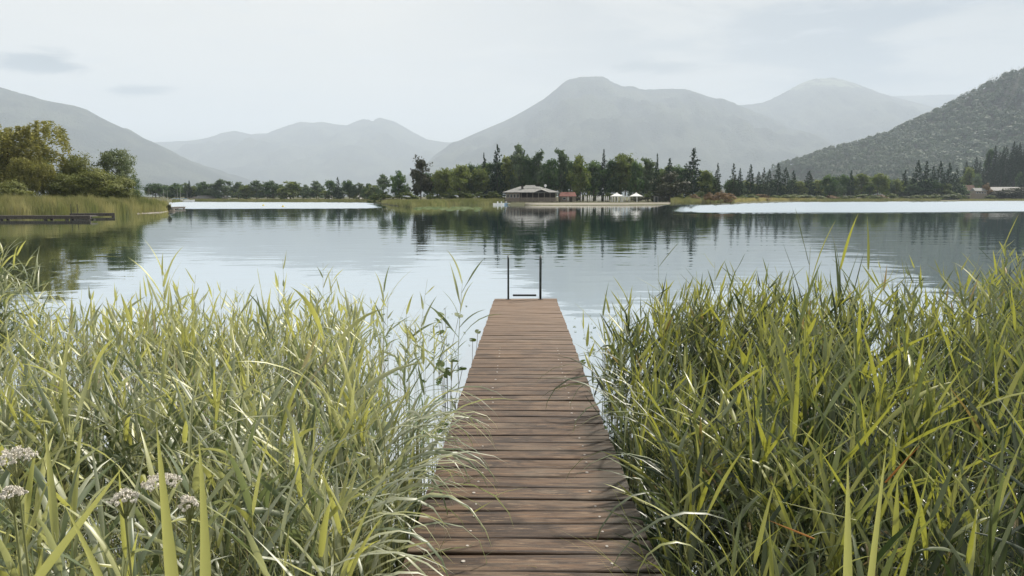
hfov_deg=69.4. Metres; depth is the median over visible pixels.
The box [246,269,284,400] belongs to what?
reed
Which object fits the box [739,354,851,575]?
reed
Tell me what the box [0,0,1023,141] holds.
sky
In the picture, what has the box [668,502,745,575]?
reed
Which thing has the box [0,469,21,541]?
reed
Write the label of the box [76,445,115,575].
reed
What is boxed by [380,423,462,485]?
overhanging reed
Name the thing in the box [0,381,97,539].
reed
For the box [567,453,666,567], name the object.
overhanging reed
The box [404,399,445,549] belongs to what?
overhanging reed
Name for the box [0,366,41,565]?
reed
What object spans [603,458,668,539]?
overhanging reed
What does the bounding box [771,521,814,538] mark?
reed leaf
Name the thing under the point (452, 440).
overhanging reed
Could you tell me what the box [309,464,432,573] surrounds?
reed
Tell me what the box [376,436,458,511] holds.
overhanging reed
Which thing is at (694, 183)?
spruce tree
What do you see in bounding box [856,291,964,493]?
reed
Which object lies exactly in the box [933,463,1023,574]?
reed
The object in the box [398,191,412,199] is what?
bush
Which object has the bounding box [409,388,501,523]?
overhanging reed
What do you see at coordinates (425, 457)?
overhanging reed
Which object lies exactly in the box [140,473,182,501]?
wildflower
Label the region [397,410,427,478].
overhanging reed
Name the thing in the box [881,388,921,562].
reed
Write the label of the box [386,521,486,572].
overhanging reed
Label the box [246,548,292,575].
reed
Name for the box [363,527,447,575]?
overhanging reed
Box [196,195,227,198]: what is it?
boathouse
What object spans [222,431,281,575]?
reed
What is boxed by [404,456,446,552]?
overhanging reed
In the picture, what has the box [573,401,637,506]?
overhanging reed
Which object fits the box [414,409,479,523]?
overhanging reed
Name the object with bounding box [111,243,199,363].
reed
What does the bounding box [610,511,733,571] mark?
overhanging reed
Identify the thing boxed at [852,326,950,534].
reed
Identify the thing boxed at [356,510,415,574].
overhanging reed
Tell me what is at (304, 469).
reed
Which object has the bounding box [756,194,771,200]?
bush
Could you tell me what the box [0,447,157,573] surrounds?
reed
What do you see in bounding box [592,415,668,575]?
overhanging reed
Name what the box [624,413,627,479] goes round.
overhanging reed
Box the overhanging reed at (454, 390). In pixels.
[423,386,502,482]
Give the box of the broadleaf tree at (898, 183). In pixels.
[889,178,904,194]
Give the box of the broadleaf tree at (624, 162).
[609,153,637,197]
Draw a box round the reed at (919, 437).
[822,362,976,573]
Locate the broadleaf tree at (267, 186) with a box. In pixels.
[259,180,283,197]
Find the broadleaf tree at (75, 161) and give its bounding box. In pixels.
[55,151,92,192]
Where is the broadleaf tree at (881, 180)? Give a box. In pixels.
[864,172,890,194]
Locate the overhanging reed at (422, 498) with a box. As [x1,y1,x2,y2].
[388,495,483,573]
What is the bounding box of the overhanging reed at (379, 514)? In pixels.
[338,469,452,575]
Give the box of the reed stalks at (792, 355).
[0,239,1023,575]
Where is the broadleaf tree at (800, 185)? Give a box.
[792,180,808,194]
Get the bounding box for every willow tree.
[0,120,73,181]
[0,138,24,187]
[5,156,56,197]
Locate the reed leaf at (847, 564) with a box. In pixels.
[843,466,852,575]
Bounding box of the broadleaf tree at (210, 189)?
[203,183,219,196]
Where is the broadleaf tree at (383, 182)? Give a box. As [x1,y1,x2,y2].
[374,174,391,199]
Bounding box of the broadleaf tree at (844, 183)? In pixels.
[835,174,851,195]
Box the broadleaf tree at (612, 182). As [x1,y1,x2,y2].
[602,159,620,197]
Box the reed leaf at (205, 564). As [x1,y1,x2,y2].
[198,433,210,575]
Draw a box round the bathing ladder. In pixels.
[506,255,542,299]
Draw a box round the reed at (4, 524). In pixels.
[0,484,78,573]
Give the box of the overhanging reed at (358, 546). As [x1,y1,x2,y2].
[333,530,422,575]
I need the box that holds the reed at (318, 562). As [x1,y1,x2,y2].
[263,467,463,575]
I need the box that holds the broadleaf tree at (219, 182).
[210,179,236,198]
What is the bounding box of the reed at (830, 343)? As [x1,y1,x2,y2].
[817,311,850,483]
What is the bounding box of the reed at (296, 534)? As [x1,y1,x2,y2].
[255,422,335,575]
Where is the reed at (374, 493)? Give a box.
[297,451,473,575]
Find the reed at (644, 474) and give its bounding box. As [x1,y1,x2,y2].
[605,422,709,570]
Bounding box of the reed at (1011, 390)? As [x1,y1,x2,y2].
[956,337,1023,537]
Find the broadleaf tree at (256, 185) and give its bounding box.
[248,180,263,198]
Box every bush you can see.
[367,193,379,203]
[372,192,392,200]
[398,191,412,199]
[426,194,433,198]
[442,191,453,198]
[450,190,463,198]
[463,191,474,198]
[474,192,486,198]
[483,191,493,198]
[490,191,501,197]
[576,195,587,201]
[592,195,603,201]
[603,193,613,201]
[630,195,649,201]
[643,192,652,201]
[649,193,668,201]
[674,192,683,198]
[688,194,700,198]
[693,192,703,198]
[703,192,715,203]
[712,190,731,203]
[722,193,736,203]
[746,194,759,198]
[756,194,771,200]
[780,194,797,197]
[799,194,813,197]
[809,195,824,199]
[825,195,840,198]
[852,194,873,198]
[869,195,884,197]
[886,193,897,198]
[897,196,916,198]
[908,195,924,198]
[930,193,942,198]
[941,194,956,199]
[950,193,967,199]
[982,182,992,194]
[984,195,996,198]
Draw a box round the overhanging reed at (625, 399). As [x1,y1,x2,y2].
[606,383,625,473]
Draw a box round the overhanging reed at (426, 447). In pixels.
[415,437,470,523]
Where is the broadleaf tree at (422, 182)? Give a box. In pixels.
[408,154,435,198]
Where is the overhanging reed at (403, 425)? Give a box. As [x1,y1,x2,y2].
[384,425,447,481]
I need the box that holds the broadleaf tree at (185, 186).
[178,183,192,196]
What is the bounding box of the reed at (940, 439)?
[888,401,1006,573]
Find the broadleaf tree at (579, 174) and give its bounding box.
[564,153,591,201]
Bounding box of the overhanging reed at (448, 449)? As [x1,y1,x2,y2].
[406,448,496,544]
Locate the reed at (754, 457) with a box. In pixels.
[695,413,774,573]
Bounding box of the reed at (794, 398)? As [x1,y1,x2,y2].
[766,263,829,568]
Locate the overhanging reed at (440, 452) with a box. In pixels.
[391,451,486,508]
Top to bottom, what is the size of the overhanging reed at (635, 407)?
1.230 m
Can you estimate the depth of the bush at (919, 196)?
393.83 m
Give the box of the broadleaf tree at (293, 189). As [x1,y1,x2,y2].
[276,181,301,198]
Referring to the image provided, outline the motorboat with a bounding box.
[181,198,194,201]
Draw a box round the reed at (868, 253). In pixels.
[835,219,903,366]
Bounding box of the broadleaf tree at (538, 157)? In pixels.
[531,149,549,186]
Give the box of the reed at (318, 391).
[269,343,382,503]
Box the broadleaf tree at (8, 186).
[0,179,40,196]
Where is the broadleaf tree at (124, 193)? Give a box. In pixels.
[97,175,143,199]
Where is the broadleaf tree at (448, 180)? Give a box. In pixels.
[435,167,454,198]
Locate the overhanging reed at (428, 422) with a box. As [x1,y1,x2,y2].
[395,415,490,479]
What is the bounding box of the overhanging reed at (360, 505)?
[345,493,414,549]
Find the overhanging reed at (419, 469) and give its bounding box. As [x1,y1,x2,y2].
[375,465,453,522]
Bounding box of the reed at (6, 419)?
[1,387,33,524]
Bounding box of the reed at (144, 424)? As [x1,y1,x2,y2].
[100,389,187,543]
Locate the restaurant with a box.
[502,184,559,201]
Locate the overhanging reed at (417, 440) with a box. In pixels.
[404,424,459,490]
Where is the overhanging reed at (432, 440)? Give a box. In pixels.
[432,419,490,477]
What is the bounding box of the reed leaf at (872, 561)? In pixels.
[867,451,885,575]
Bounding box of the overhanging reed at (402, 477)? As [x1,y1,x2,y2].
[380,462,497,573]
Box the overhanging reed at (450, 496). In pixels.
[399,493,491,568]
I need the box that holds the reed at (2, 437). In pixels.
[0,410,92,504]
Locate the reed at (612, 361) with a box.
[576,283,619,422]
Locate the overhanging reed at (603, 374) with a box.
[536,364,614,445]
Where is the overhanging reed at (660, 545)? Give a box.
[637,541,703,575]
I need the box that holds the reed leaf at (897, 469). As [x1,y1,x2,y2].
[884,449,916,482]
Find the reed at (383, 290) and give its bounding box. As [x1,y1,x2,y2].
[343,268,418,346]
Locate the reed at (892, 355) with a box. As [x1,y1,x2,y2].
[808,283,936,455]
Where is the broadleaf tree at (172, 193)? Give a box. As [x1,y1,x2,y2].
[165,183,186,199]
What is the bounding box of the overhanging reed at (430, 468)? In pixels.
[378,468,468,539]
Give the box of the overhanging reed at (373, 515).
[333,512,441,572]
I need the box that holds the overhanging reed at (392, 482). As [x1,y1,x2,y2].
[346,478,464,549]
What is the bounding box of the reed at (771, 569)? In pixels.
[766,506,773,575]
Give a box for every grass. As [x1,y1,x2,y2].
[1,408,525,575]
[172,198,372,202]
[735,197,814,202]
[800,198,940,201]
[960,198,1023,200]
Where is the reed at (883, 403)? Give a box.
[862,362,930,483]
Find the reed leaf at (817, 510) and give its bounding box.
[771,499,854,519]
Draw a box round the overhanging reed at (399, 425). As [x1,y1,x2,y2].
[370,417,478,496]
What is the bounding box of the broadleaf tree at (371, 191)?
[364,184,382,196]
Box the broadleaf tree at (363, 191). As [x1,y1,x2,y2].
[361,183,371,198]
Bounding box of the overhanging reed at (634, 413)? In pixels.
[563,366,634,484]
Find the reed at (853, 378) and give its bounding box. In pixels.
[822,335,894,505]
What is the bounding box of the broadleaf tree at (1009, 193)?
[996,188,1018,198]
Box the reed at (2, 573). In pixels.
[0,547,163,575]
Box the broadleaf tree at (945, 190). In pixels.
[938,183,957,199]
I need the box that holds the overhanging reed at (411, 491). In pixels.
[349,489,486,522]
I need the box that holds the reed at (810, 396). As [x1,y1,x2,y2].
[754,319,829,487]
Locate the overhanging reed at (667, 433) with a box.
[595,389,667,558]
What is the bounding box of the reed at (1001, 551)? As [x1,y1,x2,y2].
[936,436,1023,575]
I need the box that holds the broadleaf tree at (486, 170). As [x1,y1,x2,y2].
[477,162,493,191]
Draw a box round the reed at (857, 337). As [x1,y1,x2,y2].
[837,296,885,511]
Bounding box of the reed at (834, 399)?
[747,346,896,571]
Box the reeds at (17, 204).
[0,192,170,214]
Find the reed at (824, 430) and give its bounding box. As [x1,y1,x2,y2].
[777,283,859,498]
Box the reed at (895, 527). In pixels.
[815,478,934,575]
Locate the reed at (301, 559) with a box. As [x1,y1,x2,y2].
[257,449,328,575]
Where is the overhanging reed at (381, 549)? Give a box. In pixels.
[337,546,411,575]
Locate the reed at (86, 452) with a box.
[15,338,200,525]
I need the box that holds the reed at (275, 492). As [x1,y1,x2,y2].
[214,429,401,575]
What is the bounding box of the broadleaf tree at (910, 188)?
[903,184,923,197]
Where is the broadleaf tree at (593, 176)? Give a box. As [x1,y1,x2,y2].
[586,161,604,196]
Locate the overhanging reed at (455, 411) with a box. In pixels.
[419,398,511,450]
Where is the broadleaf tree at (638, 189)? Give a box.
[632,164,644,200]
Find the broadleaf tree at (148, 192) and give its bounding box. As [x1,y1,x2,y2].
[144,190,154,197]
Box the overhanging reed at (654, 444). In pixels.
[614,427,654,496]
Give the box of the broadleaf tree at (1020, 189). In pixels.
[1009,186,1023,198]
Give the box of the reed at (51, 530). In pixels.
[37,418,74,575]
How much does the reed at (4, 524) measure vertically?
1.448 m
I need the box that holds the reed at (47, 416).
[22,370,83,493]
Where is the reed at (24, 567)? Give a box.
[0,527,44,575]
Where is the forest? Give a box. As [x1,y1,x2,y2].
[755,67,1023,185]
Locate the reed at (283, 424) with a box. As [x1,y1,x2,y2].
[215,371,347,572]
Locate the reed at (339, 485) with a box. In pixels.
[317,376,361,504]
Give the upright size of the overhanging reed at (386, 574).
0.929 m
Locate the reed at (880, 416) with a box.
[834,363,893,495]
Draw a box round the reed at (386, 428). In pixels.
[319,376,403,517]
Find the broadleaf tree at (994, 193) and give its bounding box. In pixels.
[990,190,1003,198]
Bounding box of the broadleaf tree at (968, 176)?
[958,167,979,187]
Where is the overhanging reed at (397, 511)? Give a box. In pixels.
[397,470,452,569]
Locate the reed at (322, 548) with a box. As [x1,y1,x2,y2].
[269,485,378,575]
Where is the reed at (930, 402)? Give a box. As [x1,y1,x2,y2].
[908,371,964,571]
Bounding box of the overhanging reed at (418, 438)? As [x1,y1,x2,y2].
[417,404,458,516]
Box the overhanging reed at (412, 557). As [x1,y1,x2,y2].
[335,550,442,575]
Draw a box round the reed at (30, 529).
[0,485,46,575]
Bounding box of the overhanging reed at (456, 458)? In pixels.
[401,447,469,481]
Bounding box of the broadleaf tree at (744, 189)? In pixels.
[736,181,746,195]
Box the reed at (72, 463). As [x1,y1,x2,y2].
[8,441,139,553]
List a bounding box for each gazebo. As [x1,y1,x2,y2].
[610,193,622,201]
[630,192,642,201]
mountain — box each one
[0,87,301,196]
[154,118,455,195]
[345,76,837,196]
[740,78,933,143]
[893,95,961,107]
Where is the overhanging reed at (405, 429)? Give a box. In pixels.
[382,412,479,572]
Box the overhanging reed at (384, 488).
[373,473,448,573]
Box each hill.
[684,73,1023,196]
[940,167,1019,193]
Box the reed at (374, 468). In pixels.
[310,431,437,575]
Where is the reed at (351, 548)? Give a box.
[278,498,372,575]
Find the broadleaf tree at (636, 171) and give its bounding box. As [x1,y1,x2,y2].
[627,160,644,201]
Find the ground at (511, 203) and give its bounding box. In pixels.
[19,196,1023,214]
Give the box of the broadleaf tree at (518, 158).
[507,142,528,188]
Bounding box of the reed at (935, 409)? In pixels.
[844,367,990,567]
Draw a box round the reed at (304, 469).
[244,425,397,573]
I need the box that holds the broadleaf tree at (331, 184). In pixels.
[324,180,339,198]
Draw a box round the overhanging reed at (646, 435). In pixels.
[595,388,647,527]
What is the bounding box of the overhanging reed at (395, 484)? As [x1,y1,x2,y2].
[382,460,471,575]
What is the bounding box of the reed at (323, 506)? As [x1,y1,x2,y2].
[252,449,404,571]
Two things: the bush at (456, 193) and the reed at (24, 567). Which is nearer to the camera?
the reed at (24, 567)
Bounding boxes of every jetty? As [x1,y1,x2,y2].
[0,215,96,219]
[69,204,114,216]
[398,298,661,575]
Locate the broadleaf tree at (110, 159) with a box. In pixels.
[89,148,139,187]
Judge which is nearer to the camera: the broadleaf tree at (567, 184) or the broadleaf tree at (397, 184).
the broadleaf tree at (397, 184)
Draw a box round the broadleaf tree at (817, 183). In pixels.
[812,179,824,195]
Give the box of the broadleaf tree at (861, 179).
[851,172,875,197]
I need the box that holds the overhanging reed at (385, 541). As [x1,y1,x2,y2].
[339,541,420,575]
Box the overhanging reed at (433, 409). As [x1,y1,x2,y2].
[417,399,469,517]
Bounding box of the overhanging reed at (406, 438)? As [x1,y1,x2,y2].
[406,411,463,539]
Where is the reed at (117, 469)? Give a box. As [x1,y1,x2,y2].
[13,402,168,552]
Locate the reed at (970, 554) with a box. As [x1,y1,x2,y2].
[965,499,978,575]
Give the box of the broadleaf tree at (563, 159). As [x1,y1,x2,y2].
[554,148,569,196]
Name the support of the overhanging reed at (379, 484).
in the water
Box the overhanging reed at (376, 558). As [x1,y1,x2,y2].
[370,524,401,575]
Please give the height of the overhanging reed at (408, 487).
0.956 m
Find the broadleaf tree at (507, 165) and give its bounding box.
[498,155,516,190]
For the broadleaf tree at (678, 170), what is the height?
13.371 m
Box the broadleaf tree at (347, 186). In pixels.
[340,180,355,198]
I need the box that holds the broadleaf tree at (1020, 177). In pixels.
[1015,171,1023,187]
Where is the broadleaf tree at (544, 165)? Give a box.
[542,162,557,195]
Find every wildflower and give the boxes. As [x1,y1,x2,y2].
[0,445,37,575]
[0,485,28,575]
[108,488,138,575]
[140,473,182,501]
[178,495,198,575]
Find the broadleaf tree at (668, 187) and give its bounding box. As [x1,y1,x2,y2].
[649,172,693,201]
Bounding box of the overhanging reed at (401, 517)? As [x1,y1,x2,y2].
[360,514,448,564]
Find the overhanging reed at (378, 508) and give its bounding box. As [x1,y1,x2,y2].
[362,491,439,563]
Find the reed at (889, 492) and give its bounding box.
[833,426,982,575]
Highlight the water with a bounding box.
[0,201,1023,575]
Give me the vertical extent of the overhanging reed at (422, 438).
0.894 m
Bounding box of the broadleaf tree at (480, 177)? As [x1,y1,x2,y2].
[468,168,489,195]
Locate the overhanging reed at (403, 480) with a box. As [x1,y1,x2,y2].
[372,451,500,574]
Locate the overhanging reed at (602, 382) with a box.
[559,356,611,439]
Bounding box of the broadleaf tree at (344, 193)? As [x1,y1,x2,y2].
[335,188,346,198]
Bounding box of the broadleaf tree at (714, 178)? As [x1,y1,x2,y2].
[708,176,720,191]
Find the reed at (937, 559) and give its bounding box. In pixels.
[909,448,973,575]
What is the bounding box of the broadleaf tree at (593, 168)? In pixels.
[585,160,601,197]
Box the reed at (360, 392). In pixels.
[237,287,424,477]
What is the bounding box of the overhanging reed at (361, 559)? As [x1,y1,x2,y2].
[347,527,423,575]
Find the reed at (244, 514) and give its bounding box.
[196,495,364,575]
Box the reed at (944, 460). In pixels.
[902,399,976,561]
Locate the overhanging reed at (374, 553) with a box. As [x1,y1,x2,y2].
[317,552,447,575]
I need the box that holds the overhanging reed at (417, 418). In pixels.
[397,414,458,482]
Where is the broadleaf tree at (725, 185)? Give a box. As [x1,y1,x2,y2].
[723,179,737,194]
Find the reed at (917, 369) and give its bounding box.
[896,309,958,568]
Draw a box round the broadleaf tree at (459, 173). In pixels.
[449,164,471,194]
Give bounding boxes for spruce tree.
[185,181,193,197]
[333,177,344,198]
[479,153,489,197]
[485,144,508,200]
[595,149,608,200]
[649,153,661,201]
[662,158,673,201]
[680,148,708,197]
[711,163,724,196]
[726,163,741,196]
[735,168,744,195]
[742,165,758,196]
[755,172,764,194]
[758,168,769,197]
[765,169,774,197]
[770,162,785,195]
[778,167,796,197]
[786,170,800,194]
[801,171,819,195]
[844,170,857,196]
[896,170,908,198]
[903,160,928,197]
[920,161,934,198]
[930,166,939,196]
[935,161,950,199]
[940,162,957,199]
[949,169,966,199]
[972,156,979,173]
[981,168,986,187]
[984,153,991,178]
[989,167,1000,186]
[990,146,997,170]
[993,152,1004,174]
[994,164,1006,186]
[1001,147,1008,170]
[1003,174,1010,186]
[1005,151,1016,179]
[1008,141,1015,164]
[1009,163,1017,186]
[1010,146,1019,169]
[1017,142,1023,162]
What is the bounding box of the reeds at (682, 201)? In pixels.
[670,197,734,204]
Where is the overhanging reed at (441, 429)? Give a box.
[416,426,458,447]
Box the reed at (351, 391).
[284,341,378,516]
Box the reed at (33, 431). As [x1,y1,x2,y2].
[11,357,121,487]
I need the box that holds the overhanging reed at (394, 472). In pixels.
[393,434,442,567]
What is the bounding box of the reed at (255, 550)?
[235,510,289,575]
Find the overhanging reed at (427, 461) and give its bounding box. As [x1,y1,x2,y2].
[421,455,462,505]
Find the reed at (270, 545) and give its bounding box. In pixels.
[145,407,318,575]
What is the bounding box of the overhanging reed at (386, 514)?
[346,511,449,554]
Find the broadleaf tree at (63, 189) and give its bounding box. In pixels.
[39,171,84,198]
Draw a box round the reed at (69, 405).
[35,352,80,486]
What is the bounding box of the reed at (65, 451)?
[35,415,124,552]
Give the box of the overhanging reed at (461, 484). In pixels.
[401,483,513,567]
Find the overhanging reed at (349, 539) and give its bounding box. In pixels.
[342,535,363,575]
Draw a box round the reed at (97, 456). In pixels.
[60,393,136,543]
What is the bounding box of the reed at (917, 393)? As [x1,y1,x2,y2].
[902,354,931,543]
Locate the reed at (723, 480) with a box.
[620,448,755,575]
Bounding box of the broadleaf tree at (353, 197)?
[346,192,358,198]
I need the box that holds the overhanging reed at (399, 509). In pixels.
[376,503,464,572]
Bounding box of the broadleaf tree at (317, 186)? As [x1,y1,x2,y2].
[309,180,325,198]
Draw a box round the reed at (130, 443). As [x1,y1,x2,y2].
[122,417,154,549]
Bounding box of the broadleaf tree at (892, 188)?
[878,177,895,194]
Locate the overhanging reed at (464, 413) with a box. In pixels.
[436,411,496,467]
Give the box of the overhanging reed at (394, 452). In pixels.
[366,443,464,532]
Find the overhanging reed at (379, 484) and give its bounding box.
[350,464,465,575]
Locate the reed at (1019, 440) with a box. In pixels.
[939,379,1023,570]
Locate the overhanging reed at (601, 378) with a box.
[570,377,639,406]
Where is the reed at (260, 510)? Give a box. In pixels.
[199,394,379,573]
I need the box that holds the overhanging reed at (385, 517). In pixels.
[356,514,441,575]
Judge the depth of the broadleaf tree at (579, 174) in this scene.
235.32 m
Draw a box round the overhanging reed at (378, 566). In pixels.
[364,555,445,575]
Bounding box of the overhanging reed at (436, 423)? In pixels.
[420,422,472,508]
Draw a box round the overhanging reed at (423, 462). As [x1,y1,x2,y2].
[387,455,497,530]
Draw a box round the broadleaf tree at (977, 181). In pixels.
[972,174,983,187]
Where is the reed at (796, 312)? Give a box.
[768,212,863,366]
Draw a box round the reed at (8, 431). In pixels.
[0,371,33,526]
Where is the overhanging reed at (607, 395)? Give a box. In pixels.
[556,383,615,450]
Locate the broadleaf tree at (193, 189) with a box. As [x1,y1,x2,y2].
[188,186,196,196]
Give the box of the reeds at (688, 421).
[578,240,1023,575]
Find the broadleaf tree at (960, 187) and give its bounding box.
[949,182,966,196]
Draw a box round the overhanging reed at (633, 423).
[542,384,633,500]
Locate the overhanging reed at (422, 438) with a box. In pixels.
[403,428,463,491]
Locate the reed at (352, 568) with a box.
[253,516,382,575]
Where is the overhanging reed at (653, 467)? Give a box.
[566,451,669,575]
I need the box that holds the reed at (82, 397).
[9,363,172,538]
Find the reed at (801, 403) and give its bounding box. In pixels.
[781,322,811,503]
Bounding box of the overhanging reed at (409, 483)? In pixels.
[402,468,477,562]
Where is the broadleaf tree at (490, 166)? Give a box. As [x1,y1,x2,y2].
[484,162,496,188]
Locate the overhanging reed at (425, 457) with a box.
[390,452,485,516]
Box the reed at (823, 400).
[788,362,837,480]
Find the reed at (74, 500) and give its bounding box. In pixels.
[0,413,118,575]
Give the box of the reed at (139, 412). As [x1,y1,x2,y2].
[91,356,213,520]
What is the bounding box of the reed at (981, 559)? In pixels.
[945,468,1012,575]
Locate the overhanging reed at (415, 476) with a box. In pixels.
[412,450,453,529]
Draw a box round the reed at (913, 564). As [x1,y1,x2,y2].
[850,471,948,575]
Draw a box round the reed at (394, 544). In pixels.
[355,459,427,572]
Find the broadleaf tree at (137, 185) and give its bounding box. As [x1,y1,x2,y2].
[127,178,145,198]
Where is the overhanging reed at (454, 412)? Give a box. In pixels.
[417,412,493,511]
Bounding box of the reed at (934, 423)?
[899,309,1023,524]
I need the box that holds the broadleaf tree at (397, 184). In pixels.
[389,170,409,198]
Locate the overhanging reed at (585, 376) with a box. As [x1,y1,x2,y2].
[545,375,618,455]
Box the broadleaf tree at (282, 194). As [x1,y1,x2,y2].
[276,193,289,198]
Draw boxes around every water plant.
[435,308,462,347]
[435,360,466,403]
[469,329,480,360]
[601,347,606,386]
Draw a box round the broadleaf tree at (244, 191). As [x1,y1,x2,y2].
[237,185,255,198]
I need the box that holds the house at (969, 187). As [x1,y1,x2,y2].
[957,185,974,198]
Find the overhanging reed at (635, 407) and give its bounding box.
[581,351,635,493]
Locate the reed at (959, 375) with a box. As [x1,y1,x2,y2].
[846,317,993,511]
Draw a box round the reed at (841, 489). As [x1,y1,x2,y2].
[829,386,868,512]
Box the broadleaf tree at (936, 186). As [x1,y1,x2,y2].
[916,178,943,192]
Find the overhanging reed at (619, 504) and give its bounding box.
[597,491,666,574]
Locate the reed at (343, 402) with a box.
[310,339,372,513]
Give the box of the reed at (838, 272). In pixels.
[830,215,896,426]
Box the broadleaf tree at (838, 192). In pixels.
[832,176,846,196]
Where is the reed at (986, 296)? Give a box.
[949,218,1023,398]
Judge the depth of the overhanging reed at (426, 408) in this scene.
4.27 m
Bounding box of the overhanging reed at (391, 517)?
[390,486,469,572]
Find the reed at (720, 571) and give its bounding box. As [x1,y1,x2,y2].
[704,527,812,575]
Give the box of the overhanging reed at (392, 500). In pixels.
[354,497,445,534]
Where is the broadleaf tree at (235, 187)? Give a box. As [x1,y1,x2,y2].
[228,181,243,198]
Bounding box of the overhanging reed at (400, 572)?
[384,571,426,575]
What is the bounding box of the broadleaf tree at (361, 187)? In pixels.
[349,183,365,198]
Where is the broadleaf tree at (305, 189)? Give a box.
[300,184,311,198]
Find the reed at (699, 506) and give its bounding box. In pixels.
[644,430,717,575]
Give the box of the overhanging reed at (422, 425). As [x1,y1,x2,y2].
[416,411,477,497]
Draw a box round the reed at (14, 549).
[0,506,32,559]
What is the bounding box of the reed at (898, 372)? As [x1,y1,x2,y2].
[836,326,933,480]
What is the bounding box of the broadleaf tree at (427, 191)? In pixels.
[423,172,435,196]
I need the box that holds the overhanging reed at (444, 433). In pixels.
[428,424,477,480]
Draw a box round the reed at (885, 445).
[864,414,911,562]
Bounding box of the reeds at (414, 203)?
[377,197,504,207]
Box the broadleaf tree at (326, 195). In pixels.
[318,191,330,197]
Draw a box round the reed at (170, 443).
[105,357,245,552]
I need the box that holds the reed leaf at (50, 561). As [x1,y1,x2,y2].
[34,463,125,575]
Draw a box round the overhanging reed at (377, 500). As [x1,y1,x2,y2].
[347,496,407,548]
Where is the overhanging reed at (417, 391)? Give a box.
[403,385,458,445]
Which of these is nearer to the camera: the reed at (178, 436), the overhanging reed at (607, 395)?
the reed at (178, 436)
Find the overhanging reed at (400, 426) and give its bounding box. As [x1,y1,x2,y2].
[388,401,438,492]
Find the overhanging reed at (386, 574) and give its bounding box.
[372,573,392,575]
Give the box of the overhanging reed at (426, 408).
[413,397,491,519]
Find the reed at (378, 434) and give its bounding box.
[274,396,396,518]
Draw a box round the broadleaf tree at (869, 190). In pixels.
[862,176,878,194]
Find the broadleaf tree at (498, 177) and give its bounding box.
[492,161,504,193]
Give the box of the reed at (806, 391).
[785,332,819,535]
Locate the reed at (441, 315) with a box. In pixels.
[422,253,499,354]
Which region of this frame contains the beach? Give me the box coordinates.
[525,202,670,204]
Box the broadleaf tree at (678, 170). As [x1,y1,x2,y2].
[672,165,691,182]
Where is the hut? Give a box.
[558,192,575,201]
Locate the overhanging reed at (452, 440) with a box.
[423,439,489,494]
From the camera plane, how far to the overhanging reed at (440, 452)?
3.63 m
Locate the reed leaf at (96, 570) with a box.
[65,506,102,575]
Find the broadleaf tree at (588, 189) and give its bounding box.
[572,170,590,200]
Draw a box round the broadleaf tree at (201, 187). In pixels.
[193,181,211,196]
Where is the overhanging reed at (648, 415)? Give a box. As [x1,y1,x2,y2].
[578,411,666,520]
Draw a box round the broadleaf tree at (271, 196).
[264,193,280,198]
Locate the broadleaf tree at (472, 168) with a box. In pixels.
[464,164,475,193]
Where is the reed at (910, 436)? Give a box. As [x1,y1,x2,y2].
[859,411,1009,574]
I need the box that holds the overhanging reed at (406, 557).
[334,543,425,574]
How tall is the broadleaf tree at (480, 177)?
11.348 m
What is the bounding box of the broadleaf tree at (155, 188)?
[140,183,168,197]
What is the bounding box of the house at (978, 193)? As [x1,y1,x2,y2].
[970,188,987,198]
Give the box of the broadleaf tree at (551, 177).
[538,158,559,189]
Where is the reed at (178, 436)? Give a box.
[74,327,230,524]
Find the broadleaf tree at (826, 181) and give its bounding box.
[819,174,838,195]
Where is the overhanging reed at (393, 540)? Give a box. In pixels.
[356,539,439,575]
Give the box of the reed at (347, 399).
[316,384,416,509]
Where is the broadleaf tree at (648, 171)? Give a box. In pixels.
[638,157,659,200]
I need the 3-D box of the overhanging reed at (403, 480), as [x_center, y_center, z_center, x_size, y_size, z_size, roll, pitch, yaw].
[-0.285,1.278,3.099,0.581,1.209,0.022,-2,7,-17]
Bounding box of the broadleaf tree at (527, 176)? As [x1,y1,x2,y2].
[516,154,536,186]
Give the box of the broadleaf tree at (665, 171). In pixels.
[660,165,679,181]
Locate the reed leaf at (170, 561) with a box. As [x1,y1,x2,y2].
[156,423,178,575]
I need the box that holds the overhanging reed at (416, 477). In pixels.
[371,476,460,534]
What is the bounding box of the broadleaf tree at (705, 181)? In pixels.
[696,169,713,196]
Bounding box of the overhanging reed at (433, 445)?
[420,415,487,514]
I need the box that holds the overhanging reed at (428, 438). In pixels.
[409,434,468,531]
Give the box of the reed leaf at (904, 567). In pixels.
[899,464,930,575]
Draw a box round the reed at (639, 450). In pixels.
[630,400,653,522]
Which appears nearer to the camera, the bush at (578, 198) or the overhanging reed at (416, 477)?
the overhanging reed at (416, 477)
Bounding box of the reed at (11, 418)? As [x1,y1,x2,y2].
[0,330,49,506]
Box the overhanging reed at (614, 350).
[594,345,621,447]
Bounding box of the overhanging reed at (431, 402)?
[418,391,472,487]
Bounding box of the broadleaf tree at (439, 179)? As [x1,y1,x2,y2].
[430,170,446,195]
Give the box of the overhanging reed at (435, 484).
[387,466,447,514]
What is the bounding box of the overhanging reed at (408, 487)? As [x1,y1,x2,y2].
[373,483,446,526]
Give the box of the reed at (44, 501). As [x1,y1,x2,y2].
[16,451,83,572]
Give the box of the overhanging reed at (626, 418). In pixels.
[542,378,631,490]
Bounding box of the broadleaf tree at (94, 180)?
[64,166,129,198]
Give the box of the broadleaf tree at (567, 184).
[560,160,576,191]

